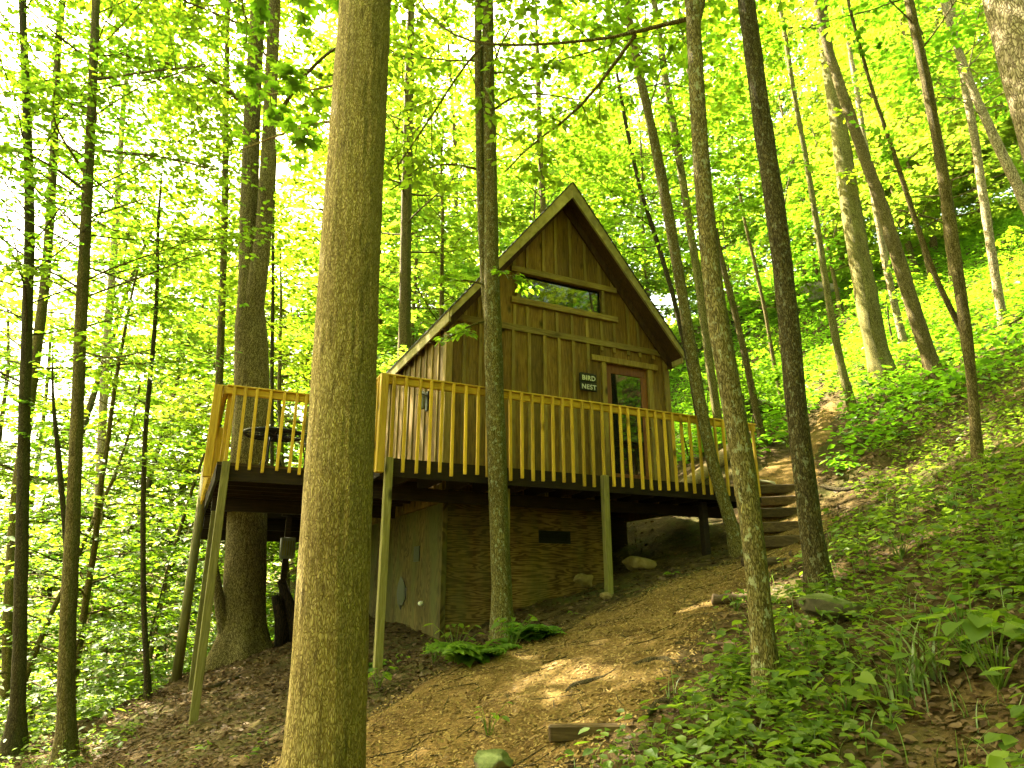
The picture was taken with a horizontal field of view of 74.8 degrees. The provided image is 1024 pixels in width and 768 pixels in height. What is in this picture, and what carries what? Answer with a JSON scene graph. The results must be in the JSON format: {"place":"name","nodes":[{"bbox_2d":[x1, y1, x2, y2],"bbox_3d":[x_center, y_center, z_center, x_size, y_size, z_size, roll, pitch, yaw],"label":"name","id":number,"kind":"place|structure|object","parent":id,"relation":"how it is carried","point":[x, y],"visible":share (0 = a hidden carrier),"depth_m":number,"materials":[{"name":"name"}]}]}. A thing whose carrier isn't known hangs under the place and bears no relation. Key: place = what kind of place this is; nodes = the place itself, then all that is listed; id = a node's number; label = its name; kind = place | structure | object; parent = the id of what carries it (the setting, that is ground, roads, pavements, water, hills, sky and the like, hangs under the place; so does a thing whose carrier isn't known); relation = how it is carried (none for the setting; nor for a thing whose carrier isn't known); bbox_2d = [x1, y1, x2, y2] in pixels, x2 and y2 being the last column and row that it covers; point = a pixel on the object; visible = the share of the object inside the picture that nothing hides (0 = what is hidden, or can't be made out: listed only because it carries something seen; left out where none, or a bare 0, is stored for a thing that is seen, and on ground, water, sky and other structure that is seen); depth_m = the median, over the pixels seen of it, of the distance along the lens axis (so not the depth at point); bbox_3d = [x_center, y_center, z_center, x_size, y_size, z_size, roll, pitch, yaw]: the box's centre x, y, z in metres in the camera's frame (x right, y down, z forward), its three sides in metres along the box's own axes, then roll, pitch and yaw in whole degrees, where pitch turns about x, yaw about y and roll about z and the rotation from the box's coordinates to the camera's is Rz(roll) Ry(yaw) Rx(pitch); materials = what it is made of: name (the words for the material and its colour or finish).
{"place":"outdoors","nodes":[
{"label":"outdoors","id":0,"kind":"place"},
{"bbox_2d":[0,0,1014,708],"label":"sky","id":1,"kind":"structure","parent":0,"point":[280,169],"materials":[{"name":"white"}]},
{"bbox_2d":[0,213,1023,767],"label":"ground","id":2,"kind":"structure","parent":0,"point":[668,539],"depth_m":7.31,"materials":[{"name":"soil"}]},
{"bbox_2d":[0,330,105,548],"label":"sapling","id":3,"kind":"object","parent":2,"relation":"on","point":[57,446],"visible":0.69,"depth_m":9.76,"materials":[{"name":"green plant"}]},
{"bbox_2d":[0,453,105,735],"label":"tall maple","id":4,"kind":"object","parent":2,"relation":"on","point":[49,479],"visible":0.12,"depth_m":31.37,"materials":[{"name":"green plant"}]},
{"bbox_2d":[0,310,122,629],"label":"canopy tree","id":5,"kind":"object","parent":2,"relation":"on","point":[7,349],"visible":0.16,"depth_m":35.93,"materials":[{"name":"green plant"}]},
{"bbox_2d":[0,300,124,652],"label":"canopy tree","id":6,"kind":"object","parent":2,"relation":"on","point":[46,385],"visible":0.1,"depth_m":39.81,"materials":[{"name":"green plant"}]},
{"bbox_2d":[0,508,134,738],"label":"young maple","id":7,"kind":"object","parent":2,"relation":"on","point":[29,687],"visible":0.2,"depth_m":16.19,"materials":[{"name":"green plant"}]},
{"bbox_2d":[0,366,157,735],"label":"tall maple","id":8,"kind":"object","parent":2,"relation":"on","point":[69,395],"visible":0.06,"depth_m":39.66,"materials":[{"name":"green plant"}]},
{"bbox_2d":[0,617,166,735],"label":"bush","id":9,"kind":"object","parent":2,"relation":"on","point":[98,689],"visible":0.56,"depth_m":10.04,"materials":[{"name":"green plant"}]},
{"bbox_2d":[0,457,174,737],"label":"young beech","id":10,"kind":"object","parent":2,"relation":"on","point":[84,482],"visible":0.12,"depth_m":22.33,"materials":[{"name":"green plant"}]},
{"bbox_2d":[5,455,186,709],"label":"tall maple","id":11,"kind":"object","parent":2,"relation":"on","point":[114,609],"visible":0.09,"depth_m":31.34,"materials":[{"name":"green plant"}]},
{"bbox_2d":[26,509,166,734],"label":"young beech","id":12,"kind":"object","parent":2,"relation":"on","point":[95,616],"visible":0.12,"depth_m":26.23,"materials":[{"name":"green plant"}]},
{"bbox_2d":[0,370,203,740],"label":"young maple","id":13,"kind":"object","parent":2,"relation":"on","point":[52,610],"visible":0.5,"depth_m":13.00,"materials":[{"name":"green plant"}]},
{"bbox_2d":[0,167,206,714],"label":"canopy tree","id":14,"kind":"object","parent":2,"relation":"on","point":[41,400],"visible":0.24,"depth_m":34.00,"materials":[{"name":"green plant"}]},
{"bbox_2d":[0,245,209,702],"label":"young maple","id":15,"kind":"object","parent":2,"relation":"on","point":[91,572],"visible":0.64,"depth_m":12.58,"materials":[{"name":"green plant"}]},
{"bbox_2d":[0,0,216,697],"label":"background tree","id":16,"kind":"object","parent":2,"relation":"on","point":[40,315],"visible":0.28,"depth_m":14.35,"materials":[{"name":"green plant"}]},
{"bbox_2d":[10,269,233,690],"bbox_3d":[-16.722,5.774,31.141,9.645,22.909,9.912,4,-18,-13],"label":"canopy tree","id":17,"kind":"object","parent":2,"relation":"on","point":[149,481],"visible":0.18,"depth_m":31.19,"materials":[{"name":"green plant"}]},
{"bbox_2d":[7,0,238,523],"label":"background tree","id":18,"kind":"object","parent":2,"relation":"on","point":[102,407],"visible":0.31,"depth_m":22.11,"materials":[{"name":"green plant"}]},
{"bbox_2d":[0,0,248,761],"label":"maple tree","id":19,"kind":"object","parent":2,"relation":"on","point":[15,730],"visible":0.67,"depth_m":9.85,"materials":[{"name":"green plant"}]},
{"bbox_2d":[0,635,271,739],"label":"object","id":20,"kind":"object","parent":2,"relation":"on","point":[93,713],"visible":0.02,"depth_m":9.35,"materials":[{"name":"green plant"}]},
{"bbox_2d":[0,367,277,698],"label":"young beech","id":21,"kind":"object","parent":2,"relation":"on","point":[195,603],"visible":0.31,"depth_m":17.43,"materials":[{"name":"green plant"}]},
{"bbox_2d":[76,540,215,696],"bbox_3d":[-6.325,4.408,12.146,2.675,3.081,2.759,5,-18,-15],"label":"bush","id":22,"kind":"object","parent":2,"relation":"on","point":[181,583],"visible":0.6,"depth_m":11.87,"materials":[{"name":"green plant"}]},
{"bbox_2d":[62,153,245,698],"bbox_3d":[-6.030,0.420,10.948,2.295,8.837,2.397,0,-17,0],"label":"sapling","id":23,"kind":"object","parent":2,"relation":"on","point":[147,685],"visible":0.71,"depth_m":10.89,"materials":[{"name":"green plant"}]},
{"bbox_2d":[0,0,323,766],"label":"maple tree","id":24,"kind":"object","parent":2,"relation":"on","point":[66,729],"visible":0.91,"depth_m":9.80,"materials":[{"name":"green plant"}]},
{"bbox_2d":[58,228,278,684],"bbox_3d":[-17.629,4.194,37.116,11.913,27.534,11.593,-16,-23,42],"label":"canopy tree","id":25,"kind":"object","parent":2,"relation":"on","point":[192,433],"visible":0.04,"depth_m":36.07,"materials":[{"name":"green plant"}]},
{"bbox_2d":[37,423,305,701],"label":"young maple","id":26,"kind":"object","parent":2,"relation":"on","point":[173,584],"visible":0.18,"depth_m":19.46,"materials":[{"name":"green plant"}]},
{"bbox_2d":[64,181,308,671],"bbox_3d":[-13.399,2.324,29.469,10.498,24.934,10.788,-7,-19,23],"label":"canopy tree","id":27,"kind":"object","parent":2,"relation":"on","point":[188,529],"visible":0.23,"depth_m":28.66,"materials":[{"name":"green plant"}]},
{"bbox_2d":[88,330,300,652],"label":"tall maple","id":28,"kind":"object","parent":2,"relation":"on","point":[181,490],"visible":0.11,"depth_m":29.22,"materials":[{"name":"green plant"}]},
{"bbox_2d":[119,0,335,426],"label":"background tree","id":29,"kind":"object","parent":2,"relation":"on","point":[219,373],"visible":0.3,"depth_m":16.79,"materials":[{"name":"green plant"}]},
{"bbox_2d":[59,0,450,671],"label":"deck tree","id":30,"kind":"object","parent":2,"relation":"on","point":[241,610],"visible":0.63,"depth_m":12.67,"materials":[{"name":"brown plant"}]},
{"bbox_2d":[178,36,331,465],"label":"background tree","id":31,"kind":"object","parent":2,"relation":"on","point":[305,227],"visible":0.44,"depth_m":17.42,"materials":[{"name":"green plant"}]},
{"bbox_2d":[142,219,388,603],"bbox_3d":[-5.775,1.180,18.279,7.961,12.764,6.474,-10,-20,29],"label":"young beech","id":32,"kind":"object","parent":2,"relation":"on","point":[280,331],"visible":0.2,"depth_m":18.55,"materials":[{"name":"green plant"}]},
{"bbox_2d":[271,578,294,647],"bbox_3d":[-3.458,3.846,11.106,0.907,1.208,0.685,-2,-17,7],"label":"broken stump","id":33,"kind":"object","parent":2,"relation":"on","point":[284,620],"visible":0.44,"depth_m":10.89,"materials":[{"name":"brown wood"}]},
{"bbox_2d":[150,14,447,590],"bbox_3d":[-7.238,-2.268,26.504,11.712,27.070,11.397,8,-19,-23],"label":"canopy tree","id":34,"kind":"object","parent":2,"relation":"on","point":[199,390],"visible":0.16,"depth_m":26.36,"materials":[{"name":"green plant"}]},
{"bbox_2d":[218,0,390,767],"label":"tulip tree","id":35,"kind":"object","parent":2,"relation":"on","point":[326,719],"visible":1,"depth_m":4.24,"materials":[{"name":"brown plant"}]},
{"bbox_2d":[268,213,385,464],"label":"tall maple","id":36,"kind":"object","parent":2,"relation":"on","point":[303,317],"visible":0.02,"depth_m":35.09,"materials":[{"name":"green plant"}]},
{"bbox_2d":[267,253,421,581],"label":"young beech","id":37,"kind":"object","parent":2,"relation":"on","point":[383,310],"visible":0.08,"depth_m":20.30,"materials":[{"name":"green plant"}]},
{"bbox_2d":[225,10,476,407],"bbox_3d":[-6.839,-4.563,32.169,12.809,30.422,13.162,3,-17,-11],"label":"canopy tree","id":38,"kind":"object","parent":2,"relation":"on","point":[299,300],"visible":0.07,"depth_m":31.27,"materials":[{"name":"green plant"}]},
{"bbox_2d":[274,134,479,465],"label":"tall maple","id":39,"kind":"object","parent":2,"relation":"on","point":[461,267],"visible":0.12,"depth_m":26.04,"materials":[{"name":"green plant"}]},
{"bbox_2d":[281,0,478,357],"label":"background tree","id":40,"kind":"object","parent":2,"relation":"on","point":[404,326],"visible":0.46,"depth_m":18.18,"materials":[{"name":"green plant"}]},
{"bbox_2d":[294,89,512,452],"bbox_3d":[-1.923,-1.765,20.004,8.367,15.748,8.891,-8,-19,26],"label":"tall maple","id":41,"kind":"object","parent":2,"relation":"on","point":[442,305],"visible":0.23,"depth_m":20.74,"materials":[{"name":"green plant"}]},
{"bbox_2d":[170,372,761,723],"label":"deck","id":42,"kind":"structure","parent":2,"relation":"on","point":[275,493],"depth_m":8.90,"materials":[{"name":"brown wood"}]},
{"bbox_2d":[243,427,305,465],"bbox_3d":[-3.514,1.072,9.812,0.904,0.711,0.904,8,-19,-25],"label":"patio table","id":43,"kind":"object","parent":42,"relation":"on","point":[273,434],"visible":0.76,"depth_m":9.86,"materials":[{"name":"black metal"}]},
{"bbox_2d":[380,4,552,344],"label":"canopy tree","id":44,"kind":"object","parent":2,"relation":"on","point":[506,218],"visible":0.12,"depth_m":37.46,"materials":[{"name":"green plant"}]},
{"bbox_2d":[473,749,513,767],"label":"rock","id":45,"kind":"object","parent":2,"relation":"on","point":[495,758],"visible":0.98,"depth_m":4.07,"materials":[{"name":"green stone"}]},
{"bbox_2d":[0,0,1020,718],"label":"wood","id":46,"kind":"object","parent":2,"relation":"on","point":[466,114],"visible":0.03,"depth_m":46.53,"materials":[{"name":"green plant"}]},
{"bbox_2d":[0,239,1023,767],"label":"ground cover","id":47,"kind":"object","parent":2,"relation":"on","point":[804,731],"visible":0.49,"depth_m":4.27,"materials":[{"name":"green plant"}]},
{"bbox_2d":[463,142,584,276],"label":"tall maple","id":48,"kind":"object","parent":2,"relation":"on","point":[520,186],"visible":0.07,"depth_m":34.79,"materials":[{"name":"green plant"}]},
{"bbox_2d":[29,378,1023,767],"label":"twigs","id":49,"kind":"object","parent":2,"relation":"on","point":[691,660],"visible":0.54,"depth_m":5.05,"materials":[{"name":"brown plant"}]},
{"bbox_2d":[369,182,684,641],"bbox_3d":[-0.350,1.220,12.615,4.265,7.882,6.175,8,-19,-25],"label":"cabin","id":50,"kind":"object","parent":2,"relation":"on","point":[591,308],"visible":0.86,"depth_m":10.37,"materials":[{"name":"brown wood"}]},
{"bbox_2d":[510,265,617,322],"bbox_3d":[0.865,-1.438,10.924,1.980,0.630,0.116,8,-19,-25],"label":"window","id":51,"kind":"structure","parent":50,"relation":"in","point":[558,297],"depth_m":10.91,"materials":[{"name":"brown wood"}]},
{"bbox_2d":[606,364,650,479],"bbox_3d":[1.896,0.671,10.773,0.820,2.010,0.140,8,-19,-25],"label":"door","id":52,"kind":"structure","parent":50,"relation":"in","point":[626,386],"depth_m":10.87,"materials":[{"name":"brown wood"}]},
{"bbox_2d":[428,0,640,217],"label":"background tree","id":53,"kind":"object","parent":2,"relation":"on","point":[541,189],"visible":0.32,"depth_m":20.95,"materials":[{"name":"green plant"}]},
{"bbox_2d":[382,0,723,640],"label":"slim tree","id":54,"kind":"object","parent":2,"relation":"on","point":[489,282],"visible":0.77,"depth_m":9.23,"materials":[{"name":"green plant"}]},
{"bbox_2d":[504,111,630,248],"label":"tall maple","id":55,"kind":"object","parent":2,"relation":"on","point":[568,182],"visible":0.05,"depth_m":37.13,"materials":[{"name":"green plant"}]},
{"bbox_2d":[383,0,784,699],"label":"lichen tree","id":56,"kind":"object","parent":2,"relation":"on","point":[761,618],"visible":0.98,"depth_m":5.09,"materials":[{"name":"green plant"}]},
{"bbox_2d":[581,86,700,321],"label":"tall maple","id":57,"kind":"object","parent":2,"relation":"on","point":[648,283],"visible":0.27,"depth_m":39.24,"materials":[{"name":"green plant"}]},
{"bbox_2d":[505,0,779,426],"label":"background tree","id":58,"kind":"object","parent":2,"relation":"on","point":[728,191],"visible":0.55,"depth_m":16.22,"materials":[{"name":"green plant"}]},
{"bbox_2d":[269,190,1020,635],"bbox_3d":[13.013,0.256,48.976,55.714,38.909,32.094,0,-17,0],"label":"distant cover","id":59,"kind":"object","parent":2,"relation":"on","point":[771,308],"visible":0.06,"depth_m":37.91,"materials":[{"name":"green plant"}]},
{"bbox_2d":[547,0,749,556],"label":"leaning sapling","id":60,"kind":"object","parent":2,"relation":"on","point":[733,533],"visible":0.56,"depth_m":10.83,"materials":[{"name":"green plant"}]},
{"bbox_2d":[552,0,815,418],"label":"background tree","id":61,"kind":"object","parent":2,"relation":"on","point":[666,93],"visible":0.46,"depth_m":15.53,"materials":[{"name":"green plant"}]},
{"bbox_2d":[624,114,751,310],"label":"tall maple","id":62,"kind":"object","parent":2,"relation":"on","point":[686,264],"visible":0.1,"depth_m":42.95,"materials":[{"name":"green plant"}]},
{"bbox_2d":[581,0,797,447],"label":"background tree","id":63,"kind":"object","parent":2,"relation":"on","point":[758,421],"visible":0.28,"depth_m":15.78,"materials":[{"name":"green plant"}]},
{"bbox_2d":[574,0,835,593],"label":"dark tree","id":64,"kind":"object","parent":2,"relation":"on","point":[815,558],"visible":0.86,"depth_m":6.45,"materials":[{"name":"brown plant"}]},
{"bbox_2d":[631,43,810,303],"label":"tall maple","id":65,"kind":"object","parent":2,"relation":"on","point":[753,232],"visible":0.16,"depth_m":38.47,"materials":[{"name":"green plant"}]},
{"bbox_2d":[688,177,775,317],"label":"young beech","id":66,"kind":"object","parent":2,"relation":"on","point":[748,271],"visible":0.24,"depth_m":36.56,"materials":[{"name":"green plant"}]},
{"bbox_2d":[652,0,835,400],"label":"background tree","id":67,"kind":"object","parent":2,"relation":"on","point":[748,239],"visible":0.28,"depth_m":20.19,"materials":[{"name":"green plant"}]},
{"bbox_2d":[683,316,811,431],"bbox_3d":[5.908,-0.051,16.465,2.847,3.279,2.936,-14,-22,39],"label":"bush","id":68,"kind":"object","parent":2,"relation":"on","point":[752,345],"visible":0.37,"depth_m":16.18,"materials":[{"name":"green plant"}]},
{"bbox_2d":[713,370,787,441],"bbox_3d":[5.282,0.706,15.016,2.038,1.811,2.255,11,-20,-31],"label":"bush","id":69,"kind":"object","parent":2,"relation":"on","point":[777,377],"visible":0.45,"depth_m":14.90,"materials":[{"name":"green plant"}]},
{"bbox_2d":[693,137,844,352],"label":"young beech","id":70,"kind":"object","parent":2,"relation":"on","point":[798,247],"visible":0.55,"depth_m":29.61,"materials":[{"name":"green plant"}]},
{"bbox_2d":[718,8,840,283],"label":"tall maple","id":71,"kind":"object","parent":2,"relation":"on","point":[807,98],"visible":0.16,"depth_m":41.15,"materials":[{"name":"green plant"}]},
{"bbox_2d":[573,429,1023,767],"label":"grass","id":72,"kind":"structure","parent":2,"relation":"on","point":[886,664],"depth_m":3.68,"materials":[{"name":"green plant"}]},
{"bbox_2d":[735,0,865,267],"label":"tall maple","id":73,"kind":"object","parent":2,"relation":"on","point":[785,101],"visible":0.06,"depth_m":45.98,"materials":[{"name":"green plant"}]},
{"bbox_2d":[706,0,907,412],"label":"background tree","id":74,"kind":"object","parent":2,"relation":"on","point":[835,337],"visible":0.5,"depth_m":16.51,"materials":[{"name":"green plant"}]},
{"bbox_2d":[737,0,898,386],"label":"hillside tree","id":75,"kind":"object","parent":2,"relation":"on","point":[869,314],"visible":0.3,"depth_m":17.25,"materials":[{"name":"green plant"}]},
{"bbox_2d":[760,121,876,300],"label":"young beech","id":76,"kind":"object","parent":2,"relation":"on","point":[811,228],"visible":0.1,"depth_m":36.25,"materials":[{"name":"green plant"}]},
{"bbox_2d":[702,0,948,387],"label":"hillside tree","id":77,"kind":"object","parent":2,"relation":"on","point":[929,357],"visible":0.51,"depth_m":15.16,"materials":[{"name":"brown plant"}]},
{"bbox_2d":[796,593,865,620],"bbox_3d":[2.410,1.659,4.955,0.576,0.184,0.363,8,-17,3],"label":"rock","id":78,"kind":"object","parent":2,"relation":"on","point":[823,601],"visible":0.68,"depth_m":4.85,"materials":[{"name":"stone"}]},
{"bbox_2d":[682,0,985,468],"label":"fork tree","id":79,"kind":"object","parent":2,"relation":"on","point":[921,52],"visible":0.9,"depth_m":9.54,"materials":[{"name":"green plant"}]},
{"bbox_2d":[785,670,890,717],"bbox_3d":[1.748,1.629,3.501,0.463,0.263,0.420,5,-18,-17],"label":"leafy plant","id":80,"kind":"object","parent":2,"relation":"on","point":[866,677],"visible":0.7,"depth_m":3.45,"materials":[{"name":"green plant"}]},
{"bbox_2d":[753,103,927,316],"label":"young beech","id":81,"kind":"object","parent":2,"relation":"on","point":[826,237],"visible":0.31,"depth_m":31.79,"materials":[{"name":"green plant"}]},
{"bbox_2d":[669,208,1023,475],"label":"hillside cover","id":82,"kind":"object","parent":2,"relation":"on","point":[977,238],"visible":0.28,"depth_m":17.59,"materials":[{"name":"green plant"}]},
{"bbox_2d":[772,0,941,349],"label":"background tree","id":83,"kind":"object","parent":2,"relation":"on","point":[901,334],"visible":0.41,"depth_m":20.94,"materials":[{"name":"green plant"}]},
{"bbox_2d":[836,255,951,349],"bbox_3d":[11.110,-2.261,19.453,2.880,3.318,2.971,-14,-22,38],"label":"bush","id":84,"kind":"object","parent":2,"relation":"on","point":[894,297],"visible":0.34,"depth_m":19.10,"materials":[{"name":"green plant"}]},
{"bbox_2d":[784,0,1009,275],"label":"tall maple","id":85,"kind":"object","parent":2,"relation":"on","point":[908,244],"visible":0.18,"depth_m":30.82,"materials":[{"name":"green plant"}]},
{"bbox_2d":[809,29,994,250],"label":"tall maple","id":86,"kind":"object","parent":2,"relation":"on","point":[872,149],"visible":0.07,"depth_m":32.95,"materials":[{"name":"green plant"}]},
{"bbox_2d":[817,581,999,705],"bbox_3d":[2.080,1.392,3.644,0.831,0.655,0.979,13,-21,-35],"label":"grass tuft","id":87,"kind":"object","parent":2,"relation":"on","point":[930,662],"visible":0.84,"depth_m":3.51,"materials":[{"name":"green plant"}]},
{"bbox_2d":[806,0,1013,252],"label":"tall maple","id":88,"kind":"object","parent":2,"relation":"on","point":[933,243],"visible":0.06,"depth_m":33.34,"materials":[{"name":"green plant"}]},
{"bbox_2d":[822,1,1009,328],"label":"background tree","id":89,"kind":"object","parent":2,"relation":"on","point":[992,256],"visible":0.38,"depth_m":16.77,"materials":[{"name":"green plant"}]},
{"bbox_2d":[816,0,1023,285],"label":"tall maple","id":90,"kind":"object","parent":2,"relation":"on","point":[960,139],"visible":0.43,"depth_m":25.98,"materials":[{"name":"green plant"}]},
{"bbox_2d":[824,0,1023,214],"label":"background tree","id":91,"kind":"object","parent":2,"relation":"on","point":[1003,156],"visible":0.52,"depth_m":16.44,"materials":[{"name":"green plant"}]},
{"bbox_2d":[855,105,1008,278],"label":"young beech","id":92,"kind":"object","parent":2,"relation":"on","point":[929,213],"visible":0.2,"depth_m":27.86,"materials":[{"name":"green plant"}]},
{"bbox_2d":[860,0,1023,233],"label":"tall maple","id":93,"kind":"object","parent":2,"relation":"on","point":[935,22],"visible":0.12,"depth_m":32.23,"materials":[{"name":"green plant"}]},
{"bbox_2d":[917,611,1023,689],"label":"leafy plant","id":94,"kind":"object","parent":2,"relation":"on","point":[974,628],"visible":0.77,"depth_m":3.15,"materials":[{"name":"green plant"}]},
{"bbox_2d":[982,0,1023,162],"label":"pale tree","id":95,"kind":"object","parent":2,"relation":"on","point":[1005,20],"visible":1,"depth_m":6.60,"materials":[{"name":"brown plant"}]},
{"bbox_2d":[261,401,840,767],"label":"path","id":96,"kind":"structure","parent":0,"point":[781,471],"depth_m":5.57,"materials":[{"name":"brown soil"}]},
{"bbox_2d":[420,637,522,666],"bbox_3d":[-0.412,2.663,6.671,0.910,0.234,1.120,-10,-20,29],"label":"fern","id":97,"kind":"object","parent":96,"relation":"on","point":[468,654],"visible":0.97,"depth_m":6.51,"materials":[{"name":"green plant"}]},
{"bbox_2d":[500,622,566,641],"bbox_3d":[0.212,2.652,7.165,0.742,0.190,0.794,0,-17,0],"label":"fern","id":98,"kind":"object","parent":96,"relation":"on","point":[541,631],"visible":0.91,"depth_m":7.05,"materials":[{"name":"green plant"}]},
{"bbox_2d":[548,723,631,742],"bbox_3d":[0.499,2.187,4.203,0.542,0.110,0.070,-1,-17,2],"label":"plank step","id":99,"kind":"object","parent":96,"relation":"on","point":[563,733],"visible":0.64,"depth_m":4.18,"materials":[{"name":"brown wood"}]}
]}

